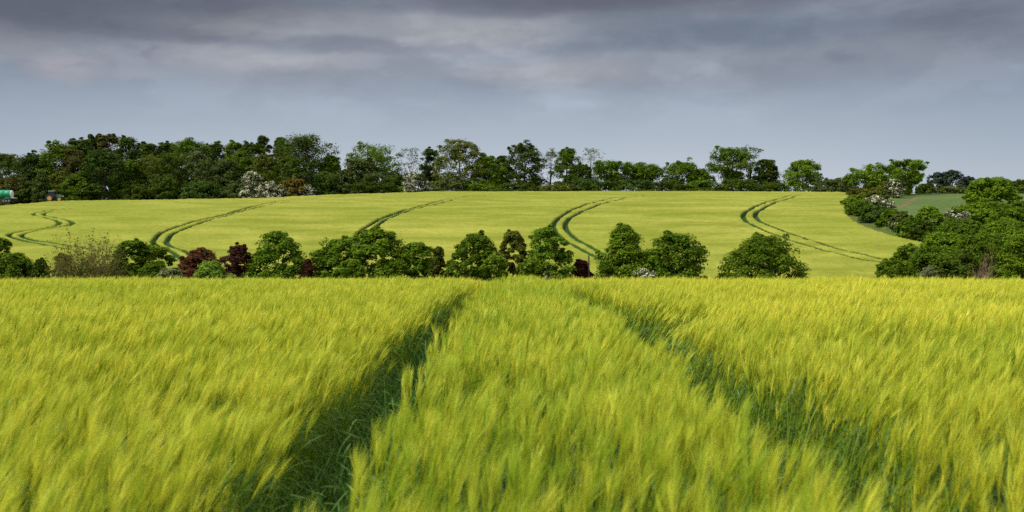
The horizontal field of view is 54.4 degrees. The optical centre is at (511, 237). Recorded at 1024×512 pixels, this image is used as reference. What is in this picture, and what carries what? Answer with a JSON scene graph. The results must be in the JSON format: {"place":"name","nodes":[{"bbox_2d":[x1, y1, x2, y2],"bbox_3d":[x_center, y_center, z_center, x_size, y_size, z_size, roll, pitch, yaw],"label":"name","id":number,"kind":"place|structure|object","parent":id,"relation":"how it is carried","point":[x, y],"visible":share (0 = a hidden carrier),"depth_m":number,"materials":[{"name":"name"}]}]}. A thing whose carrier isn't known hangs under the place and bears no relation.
{"place":"outdoors","nodes":[
{"label":"outdoors","id":0,"kind":"place"},
{"bbox_2d":[0,205,1022,511],"bbox_3d":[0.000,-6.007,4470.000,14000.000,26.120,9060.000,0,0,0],"label":"ground","id":1,"kind":"structure","parent":0,"point":[854,217],"depth_m":6.85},
{"bbox_2d":[0,152,28,204],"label":"woodland tree","id":2,"kind":"object","parent":1,"relation":"on","point":[6,161],"visible":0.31,"depth_m":289.78,"materials":[{"name":"green plant"}]},
{"bbox_2d":[0,175,30,204],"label":"woodland tree","id":3,"kind":"object","parent":1,"relation":"on","point":[13,183],"visible":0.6,"depth_m":269.64,"materials":[{"name":"green plant"}]},
{"bbox_2d":[0,252,33,279],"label":"bush","id":4,"kind":"object","parent":1,"relation":"on","point":[21,264],"visible":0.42,"depth_m":79.52,"materials":[{"name":"green plant"}]},
{"bbox_2d":[14,181,44,203],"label":"woodland tree","id":5,"kind":"object","parent":1,"relation":"on","point":[26,189],"visible":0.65,"depth_m":269.29,"materials":[{"name":"green plant"}]},
{"bbox_2d":[9,150,52,203],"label":"woodland tree","id":6,"kind":"object","parent":1,"relation":"on","point":[30,160],"visible":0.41,"depth_m":281.89,"materials":[{"name":"green plant"}]},
{"bbox_2d":[29,257,49,279],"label":"bush","id":7,"kind":"object","parent":1,"relation":"on","point":[38,269],"visible":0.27,"depth_m":78.58,"materials":[{"name":"green plant"}]},
{"bbox_2d":[31,171,52,202],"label":"woodland tree","id":8,"kind":"object","parent":1,"relation":"on","point":[41,182],"visible":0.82,"depth_m":267.15,"materials":[{"name":"green plant"}]},
{"bbox_2d":[32,139,80,195],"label":"woodland tree","id":9,"kind":"object","parent":1,"relation":"on","point":[56,149],"visible":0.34,"depth_m":281.15,"materials":[{"name":"green plant"}]},
{"bbox_2d":[45,169,75,200],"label":"woodland tree","id":10,"kind":"object","parent":1,"relation":"on","point":[58,176],"visible":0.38,"depth_m":270.51,"materials":[{"name":"green plant"}]},
{"bbox_2d":[59,148,87,194],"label":"woodland tree","id":11,"kind":"object","parent":1,"relation":"on","point":[72,158],"visible":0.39,"depth_m":278.31,"materials":[{"name":"green plant"}]},
{"bbox_2d":[57,173,99,200],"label":"woodland tree","id":12,"kind":"object","parent":1,"relation":"on","point":[70,193],"visible":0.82,"depth_m":267.33,"materials":[{"name":"green plant"}]},
{"bbox_2d":[60,137,101,198],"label":"woodland tree","id":13,"kind":"object","parent":1,"relation":"on","point":[81,145],"visible":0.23,"depth_m":290.17,"materials":[{"name":"green plant"}]},
{"bbox_2d":[42,225,131,279],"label":"bare shrub","id":14,"kind":"object","parent":1,"relation":"on","point":[103,268],"visible":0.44,"depth_m":75.42,"materials":[{"name":"green plant"}]},
{"bbox_2d":[74,149,124,199],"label":"woodland tree","id":15,"kind":"object","parent":1,"relation":"on","point":[111,161],"visible":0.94,"depth_m":269.53,"materials":[{"name":"green plant"}]},
{"bbox_2d":[96,133,126,199],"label":"woodland tree","id":16,"kind":"object","parent":1,"relation":"on","point":[105,141],"visible":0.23,"depth_m":294.24,"materials":[{"name":"green plant"}]},
{"bbox_2d":[107,135,142,189],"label":"woodland tree","id":17,"kind":"object","parent":1,"relation":"on","point":[131,149],"visible":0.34,"depth_m":290.30,"materials":[{"name":"green plant"}]},
{"bbox_2d":[106,159,148,199],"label":"woodland tree","id":18,"kind":"object","parent":1,"relation":"on","point":[130,166],"visible":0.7,"depth_m":274.36,"materials":[{"name":"green plant"}]},
{"bbox_2d":[104,238,154,279],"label":"tree","id":19,"kind":"object","parent":1,"relation":"on","point":[138,246],"visible":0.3,"depth_m":79.39,"materials":[{"name":"green plant"}]},
{"bbox_2d":[120,183,156,199],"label":"bush","id":20,"kind":"object","parent":1,"relation":"on","point":[138,191],"visible":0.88,"depth_m":268.04,"materials":[{"name":"green plant"}]},
{"bbox_2d":[131,141,166,197],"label":"woodland tree","id":21,"kind":"object","parent":1,"relation":"on","point":[147,149],"visible":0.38,"depth_m":289.91,"materials":[{"name":"green plant"}]},
{"bbox_2d":[131,154,167,199],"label":"woodland tree","id":22,"kind":"object","parent":1,"relation":"on","point":[144,160],"visible":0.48,"depth_m":278.35,"materials":[{"name":"green plant"}]},
{"bbox_2d":[132,242,177,269],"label":"tree","id":23,"kind":"object","parent":1,"relation":"on","point":[159,252],"visible":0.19,"depth_m":81.74,"materials":[{"name":"green plant"}]},
{"bbox_2d":[147,175,187,199],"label":"bush","id":24,"kind":"object","parent":1,"relation":"on","point":[168,183],"visible":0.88,"depth_m":265.56,"materials":[{"name":"green plant"}]},
{"bbox_2d":[145,150,196,199],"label":"woodland tree","id":25,"kind":"object","parent":1,"relation":"on","point":[173,160],"visible":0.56,"depth_m":270.73,"materials":[{"name":"green plant"}]},
{"bbox_2d":[165,137,218,182],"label":"woodland tree","id":26,"kind":"object","parent":1,"relation":"on","point":[187,145],"visible":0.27,"depth_m":284.23,"materials":[{"name":"green plant"}]},
{"bbox_2d":[177,247,218,278],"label":"shrub","id":27,"kind":"object","parent":1,"relation":"on","point":[192,260],"visible":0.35,"depth_m":79.21,"materials":[{"name":"red plant"}]},
{"bbox_2d":[178,151,218,198],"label":"woodland tree","id":28,"kind":"object","parent":1,"relation":"on","point":[201,159],"visible":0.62,"depth_m":271.73,"materials":[{"name":"green plant"}]},
{"bbox_2d":[178,179,228,198],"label":"bush","id":29,"kind":"object","parent":1,"relation":"on","point":[190,190],"visible":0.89,"depth_m":265.38,"materials":[{"name":"green plant"}]},
{"bbox_2d":[192,260,234,279],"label":"bush","id":30,"kind":"object","parent":1,"relation":"on","point":[211,269],"visible":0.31,"depth_m":71.33,"materials":[{"name":"green plant"}]},
{"bbox_2d":[206,157,248,198],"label":"woodland tree","id":31,"kind":"object","parent":1,"relation":"on","point":[220,167],"visible":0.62,"depth_m":271.64,"materials":[{"name":"green plant"}]},
{"bbox_2d":[218,181,255,197],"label":"bush","id":32,"kind":"object","parent":1,"relation":"on","point":[231,190],"visible":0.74,"depth_m":264.62,"materials":[{"name":"green plant"}]},
{"bbox_2d":[218,242,260,279],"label":"tree","id":33,"kind":"object","parent":1,"relation":"on","point":[237,256],"visible":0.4,"depth_m":77.25,"materials":[{"name":"purple plant"}]},
{"bbox_2d":[219,149,262,183],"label":"woodland tree","id":34,"kind":"object","parent":1,"relation":"on","point":[240,158],"visible":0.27,"depth_m":278.49,"materials":[{"name":"green plant"}]},
{"bbox_2d":[238,170,265,197],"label":"hawthorn bush","id":35,"kind":"object","parent":1,"relation":"on","point":[254,176],"visible":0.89,"depth_m":262.04,"materials":[{"name":"grey plant"}]},
{"bbox_2d":[246,154,283,194],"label":"woodland tree","id":36,"kind":"object","parent":1,"relation":"on","point":[264,158],"visible":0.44,"depth_m":274.48,"materials":[{"name":"green plant"}]},
{"bbox_2d":[255,181,288,197],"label":"hawthorn bush","id":37,"kind":"object","parent":1,"relation":"on","point":[274,188],"visible":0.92,"depth_m":260.79,"materials":[{"name":"grey plant"}]},
{"bbox_2d":[241,230,306,279],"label":"tree","id":38,"kind":"object","parent":1,"relation":"on","point":[281,242],"visible":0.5,"depth_m":76.07,"materials":[{"name":"green plant"}]},
{"bbox_2d":[263,152,309,196],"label":"woodland tree","id":39,"kind":"object","parent":1,"relation":"on","point":[294,162],"visible":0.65,"depth_m":268.49,"materials":[{"name":"green plant"}]},
{"bbox_2d":[277,177,307,195],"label":"shrub","id":40,"kind":"object","parent":1,"relation":"on","point":[298,184],"visible":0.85,"depth_m":259.93,"materials":[{"name":"brown plant"}]},
{"bbox_2d":[270,133,340,193],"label":"woodland tree","id":41,"kind":"object","parent":1,"relation":"on","point":[285,145],"visible":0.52,"depth_m":278.99,"materials":[{"name":"green plant"}]},
{"bbox_2d":[307,171,348,194],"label":"woodland tree","id":42,"kind":"object","parent":1,"relation":"on","point":[322,182],"visible":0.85,"depth_m":269.55,"materials":[{"name":"green plant"}]},
{"bbox_2d":[309,235,368,279],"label":"tree","id":43,"kind":"object","parent":1,"relation":"on","point":[327,257],"visible":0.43,"depth_m":76.90,"materials":[{"name":"green plant"}]},
{"bbox_2d":[334,169,356,193],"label":"woodland tree","id":44,"kind":"object","parent":1,"relation":"on","point":[347,184],"visible":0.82,"depth_m":269.96,"materials":[{"name":"green plant"}]},
{"bbox_2d":[332,259,365,279],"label":"bush","id":45,"kind":"object","parent":1,"relation":"on","point":[346,269],"visible":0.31,"depth_m":73.37,"materials":[{"name":"green plant"}]},
{"bbox_2d":[340,157,383,193],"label":"tree","id":46,"kind":"object","parent":1,"relation":"on","point":[363,165],"visible":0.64,"depth_m":272.34,"materials":[{"name":"green plant"}]},
{"bbox_2d":[334,226,405,280],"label":"tree","id":47,"kind":"object","parent":1,"relation":"on","point":[382,247],"visible":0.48,"depth_m":76.17,"materials":[{"name":"green plant"}]},
{"bbox_2d":[346,180,397,193],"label":"hedge","id":48,"kind":"object","parent":1,"relation":"on","point":[372,187],"visible":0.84,"depth_m":267.80,"materials":[{"name":"green plant"}]},
{"bbox_2d":[346,141,405,190],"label":"tree","id":49,"kind":"object","parent":1,"relation":"on","point":[376,155],"visible":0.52,"depth_m":280.52,"materials":[{"name":"green plant"}]},
{"bbox_2d":[381,258,408,278],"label":"bush","id":50,"kind":"object","parent":1,"relation":"on","point":[398,266],"visible":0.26,"depth_m":74.62,"materials":[{"name":"green plant"}]},
{"bbox_2d":[401,171,433,192],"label":"hawthorn bush","id":51,"kind":"object","parent":1,"relation":"on","point":[414,178],"visible":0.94,"depth_m":265.15,"materials":[{"name":"grey plant"}]},
{"bbox_2d":[398,241,439,279],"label":"bush","id":52,"kind":"object","parent":1,"relation":"on","point":[420,249],"visible":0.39,"depth_m":76.34,"materials":[{"name":"green plant"}]},
{"bbox_2d":[419,146,439,191],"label":"tree","id":53,"kind":"object","parent":1,"relation":"on","point":[428,153],"visible":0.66,"depth_m":286.69,"materials":[{"name":"green plant"}]},
{"bbox_2d":[427,246,447,277],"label":"bush","id":54,"kind":"object","parent":1,"relation":"on","point":[438,261],"visible":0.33,"depth_m":75.70,"materials":[{"name":"green plant"}]},
{"bbox_2d":[427,178,467,190],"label":"hedge","id":55,"kind":"object","parent":1,"relation":"on","point":[446,184],"visible":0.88,"depth_m":268.11,"materials":[{"name":"green plant"}]},
{"bbox_2d":[429,138,490,189],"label":"tree","id":56,"kind":"object","parent":1,"relation":"on","point":[451,150],"visible":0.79,"depth_m":274.91,"materials":[{"name":"green plant"}]},
{"bbox_2d":[446,230,498,280],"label":"tree","id":57,"kind":"object","parent":1,"relation":"on","point":[480,242],"visible":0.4,"depth_m":76.15,"materials":[{"name":"green plant"}]},
{"bbox_2d":[461,179,501,190],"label":"hedge","id":58,"kind":"object","parent":1,"relation":"on","point":[471,186],"visible":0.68,"depth_m":267.75,"materials":[{"name":"green plant"}]},
{"bbox_2d":[468,152,507,189],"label":"tree","id":59,"kind":"object","parent":1,"relation":"on","point":[494,176],"visible":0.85,"depth_m":274.15,"materials":[{"name":"green plant"}]},
{"bbox_2d":[0,191,983,279],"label":"barley crop","id":60,"kind":"object","parent":1,"relation":"on","point":[827,234],"visible":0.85,"depth_m":151.50,"materials":[{"name":"green plant"}]},
{"bbox_2d":[478,254,506,282],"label":"bush","id":61,"kind":"object","parent":1,"relation":"on","point":[490,264],"visible":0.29,"depth_m":73.66,"materials":[{"name":"green plant"}]},
{"bbox_2d":[491,229,527,277],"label":"tree","id":62,"kind":"object","parent":1,"relation":"on","point":[514,240],"visible":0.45,"depth_m":75.55,"materials":[{"name":"green plant"}]},
{"bbox_2d":[0,273,1023,511],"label":"barley crop","id":63,"kind":"object","parent":1,"relation":"on","point":[101,369],"visible":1,"depth_m":5.45,"materials":[{"name":"green plant"}]},
{"bbox_2d":[493,180,539,191],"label":"hedge","id":64,"kind":"object","parent":1,"relation":"on","point":[524,186],"visible":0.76,"depth_m":267.63,"materials":[{"name":"green plant"}]},
{"bbox_2d":[503,139,547,189],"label":"tree","id":65,"kind":"object","parent":1,"relation":"on","point":[524,152],"visible":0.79,"depth_m":277.66,"materials":[{"name":"green plant"}]},
{"bbox_2d":[518,258,543,277],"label":"bush","id":66,"kind":"object","parent":1,"relation":"on","point":[534,266],"visible":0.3,"depth_m":72.62,"materials":[{"name":"green plant"}]},
{"bbox_2d":[526,224,576,279],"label":"tree","id":67,"kind":"object","parent":1,"relation":"on","point":[547,236],"visible":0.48,"depth_m":74.60,"materials":[{"name":"green plant"}]},
{"bbox_2d":[548,147,582,186],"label":"tree","id":68,"kind":"object","parent":1,"relation":"on","point":[567,155],"visible":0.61,"depth_m":278.83,"materials":[{"name":"green plant"}]},
{"bbox_2d":[209,311,932,511],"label":"rut grass","id":69,"kind":"structure","parent":1,"relation":"on","point":[334,483],"depth_m":6.38,"materials":[{"name":"green plant"}]},
{"bbox_2d":[566,162,591,190],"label":"tree","id":70,"kind":"object","parent":1,"relation":"on","point":[578,168],"visible":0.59,"depth_m":275.07,"materials":[{"name":"green plant"}]},
{"bbox_2d":[571,259,594,278],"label":"shrub","id":71,"kind":"object","parent":1,"relation":"on","point":[581,266],"visible":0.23,"depth_m":75.63,"materials":[{"name":"purple plant"}]},
{"bbox_2d":[570,177,614,190],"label":"hedge","id":72,"kind":"object","parent":1,"relation":"on","point":[595,184],"visible":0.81,"depth_m":268.01,"materials":[{"name":"green plant"}]},
{"bbox_2d":[592,159,636,187],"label":"tree","id":73,"kind":"object","parent":1,"relation":"on","point":[610,168],"visible":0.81,"depth_m":275.95,"materials":[{"name":"green plant"}]},
{"bbox_2d":[592,222,654,280],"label":"tree","id":74,"kind":"object","parent":1,"relation":"on","point":[625,255],"visible":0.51,"depth_m":76.08,"materials":[{"name":"green plant"}]},
{"bbox_2d":[605,177,651,190],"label":"hedge","id":75,"kind":"object","parent":1,"relation":"on","point":[629,184],"visible":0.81,"depth_m":268.03,"materials":[{"name":"green plant"}]},
{"bbox_2d":[620,162,667,188],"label":"tree","id":76,"kind":"object","parent":1,"relation":"on","point":[650,171],"visible":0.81,"depth_m":276.93,"materials":[{"name":"green plant"}]},
{"bbox_2d":[643,254,667,278],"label":"bush","id":77,"kind":"object","parent":1,"relation":"on","point":[654,260],"visible":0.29,"depth_m":75.56,"materials":[{"name":"green plant"}]},
{"bbox_2d":[645,177,687,190],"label":"hedge","id":78,"kind":"object","parent":1,"relation":"on","point":[663,184],"visible":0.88,"depth_m":268.03,"materials":[{"name":"green plant"}]},
{"bbox_2d":[643,230,709,279],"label":"tree","id":79,"kind":"object","parent":1,"relation":"on","point":[669,242],"visible":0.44,"depth_m":76.87,"materials":[{"name":"green plant"}]},
{"bbox_2d":[660,157,704,190],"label":"tree","id":80,"kind":"object","parent":1,"relation":"on","point":[685,168],"visible":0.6,"depth_m":275.87,"materials":[{"name":"green plant"}]},
{"bbox_2d":[681,177,726,190],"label":"hedge","id":81,"kind":"object","parent":1,"relation":"on","point":[700,185],"visible":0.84,"depth_m":268.38,"materials":[{"name":"green plant"}]},
{"bbox_2d":[705,146,762,183],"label":"tree","id":82,"kind":"object","parent":1,"relation":"on","point":[729,162],"visible":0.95,"depth_m":278.07,"materials":[{"name":"green plant"}]},
{"bbox_2d":[720,178,762,191],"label":"hedge","id":83,"kind":"object","parent":1,"relation":"on","point":[749,185],"visible":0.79,"depth_m":267.64,"materials":[{"name":"green plant"}]},
{"bbox_2d":[715,232,810,279],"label":"tree","id":84,"kind":"object","parent":1,"relation":"on","point":[771,252],"visible":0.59,"depth_m":77.65,"materials":[{"name":"green plant"}]},
{"bbox_2d":[752,159,779,184],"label":"tree","id":85,"kind":"object","parent":1,"relation":"on","point":[768,172],"visible":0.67,"depth_m":278.73,"materials":[{"name":"green plant"}]},
{"bbox_2d":[782,159,822,191],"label":"tree","id":86,"kind":"object","parent":1,"relation":"on","point":[796,168],"visible":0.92,"depth_m":273.78,"materials":[{"name":"green plant"}]},
{"bbox_2d":[810,178,850,192],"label":"hedge","id":87,"kind":"object","parent":1,"relation":"on","point":[831,185],"visible":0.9,"depth_m":268.67,"materials":[{"name":"green plant"}]},
{"bbox_2d":[845,162,903,187],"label":"hedge tree","id":88,"kind":"object","parent":1,"relation":"on","point":[873,178],"visible":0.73,"depth_m":233.71,"materials":[{"name":"green plant"}]},
{"bbox_2d":[857,204,892,221],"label":"hedge bush","id":89,"kind":"object","parent":1,"relation":"on","point":[869,213],"visible":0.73,"depth_m":154.80,"materials":[{"name":"green plant"}]},
{"bbox_2d":[873,257,907,278],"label":"thicket bush","id":90,"kind":"object","parent":1,"relation":"on","point":[891,266],"visible":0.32,"depth_m":91.50,"materials":[{"name":"green plant"}]},
{"bbox_2d":[883,178,907,197],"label":"hawthorn bush","id":91,"kind":"object","parent":1,"relation":"on","point":[892,185],"visible":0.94,"depth_m":224.29,"materials":[{"name":"grey plant"}]},
{"bbox_2d":[891,215,923,239],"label":"hedge bush","id":92,"kind":"object","parent":1,"relation":"on","point":[911,221],"visible":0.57,"depth_m":140.33,"materials":[{"name":"green plant"}]},
{"bbox_2d":[888,243,928,278],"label":"thicket bush","id":93,"kind":"object","parent":1,"relation":"on","point":[903,253],"visible":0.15,"depth_m":99.47,"materials":[{"name":"green plant"}]},
{"bbox_2d":[888,159,929,194],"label":"hedge tree","id":94,"kind":"object","parent":1,"relation":"on","point":[913,177],"visible":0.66,"depth_m":242.44,"materials":[{"name":"green plant"}]},
{"bbox_2d":[908,220,937,241],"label":"hedge bush","id":95,"kind":"object","parent":1,"relation":"on","point":[918,233],"visible":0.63,"depth_m":137.15,"materials":[{"name":"green plant"}]},
{"bbox_2d":[899,245,957,278],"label":"thicket bush","id":96,"kind":"object","parent":1,"relation":"on","point":[923,257],"visible":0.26,"depth_m":89.62,"materials":[{"name":"green plant"}]},
{"bbox_2d":[914,206,945,227],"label":"hedge bush","id":97,"kind":"object","parent":1,"relation":"on","point":[929,212],"visible":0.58,"depth_m":142.91,"materials":[{"name":"green plant"}]},
{"bbox_2d":[919,232,963,265],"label":"thicket bush","id":98,"kind":"object","parent":1,"relation":"on","point":[938,239],"visible":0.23,"depth_m":107.04,"materials":[{"name":"green plant"}]},
{"bbox_2d":[922,216,985,245],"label":"thicket bush","id":99,"kind":"object","parent":1,"relation":"on","point":[964,227],"visible":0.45,"depth_m":126.62,"materials":[{"name":"green plant"}]},
{"bbox_2d":[938,252,990,279],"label":"thicket bush","id":100,"kind":"object","parent":1,"relation":"on","point":[961,265],"visible":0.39,"depth_m":81.35,"materials":[{"name":"green plant"}]},
{"bbox_2d":[949,197,1010,227],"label":"thicket bush","id":101,"kind":"object","parent":1,"relation":"on","point":[979,211],"visible":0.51,"depth_m":147.95,"materials":[{"name":"green plant"}]},
{"bbox_2d":[951,233,1011,279],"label":"thicket bush","id":102,"kind":"object","parent":1,"relation":"on","point":[982,244],"visible":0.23,"depth_m":93.06,"materials":[{"name":"green plant"}]},
{"bbox_2d":[968,217,1023,271],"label":"thicket bush","id":103,"kind":"object","parent":1,"relation":"on","point":[1003,228],"visible":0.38,"depth_m":116.87,"materials":[{"name":"green plant"}]},
{"bbox_2d":[987,234,1023,279],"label":"thicket bush","id":104,"kind":"object","parent":1,"relation":"on","point":[1008,269],"visible":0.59,"depth_m":89.83,"materials":[{"name":"green plant"}]},
{"bbox_2d":[995,199,1023,238],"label":"thicket bush","id":105,"kind":"object","parent":1,"relation":"on","point":[1015,210],"visible":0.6,"depth_m":139.06,"materials":[{"name":"green plant"}]},
{"bbox_2d":[0,0,1023,193],"label":"sky","id":106,"kind":"structure","parent":0,"point":[840,85],"materials":[{"name":"grey"}]},
{"bbox_2d":[869,194,1023,238],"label":"field","id":107,"kind":"structure","parent":0,"point":[911,204],"depth_m":196.46,"materials":[{"name":"green plant"}]},
{"bbox_2d":[961,176,1023,205],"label":"thicket bush","id":108,"kind":"object","parent":107,"relation":"on","point":[994,189],"visible":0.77,"depth_m":175.85,"materials":[{"name":"green plant"}]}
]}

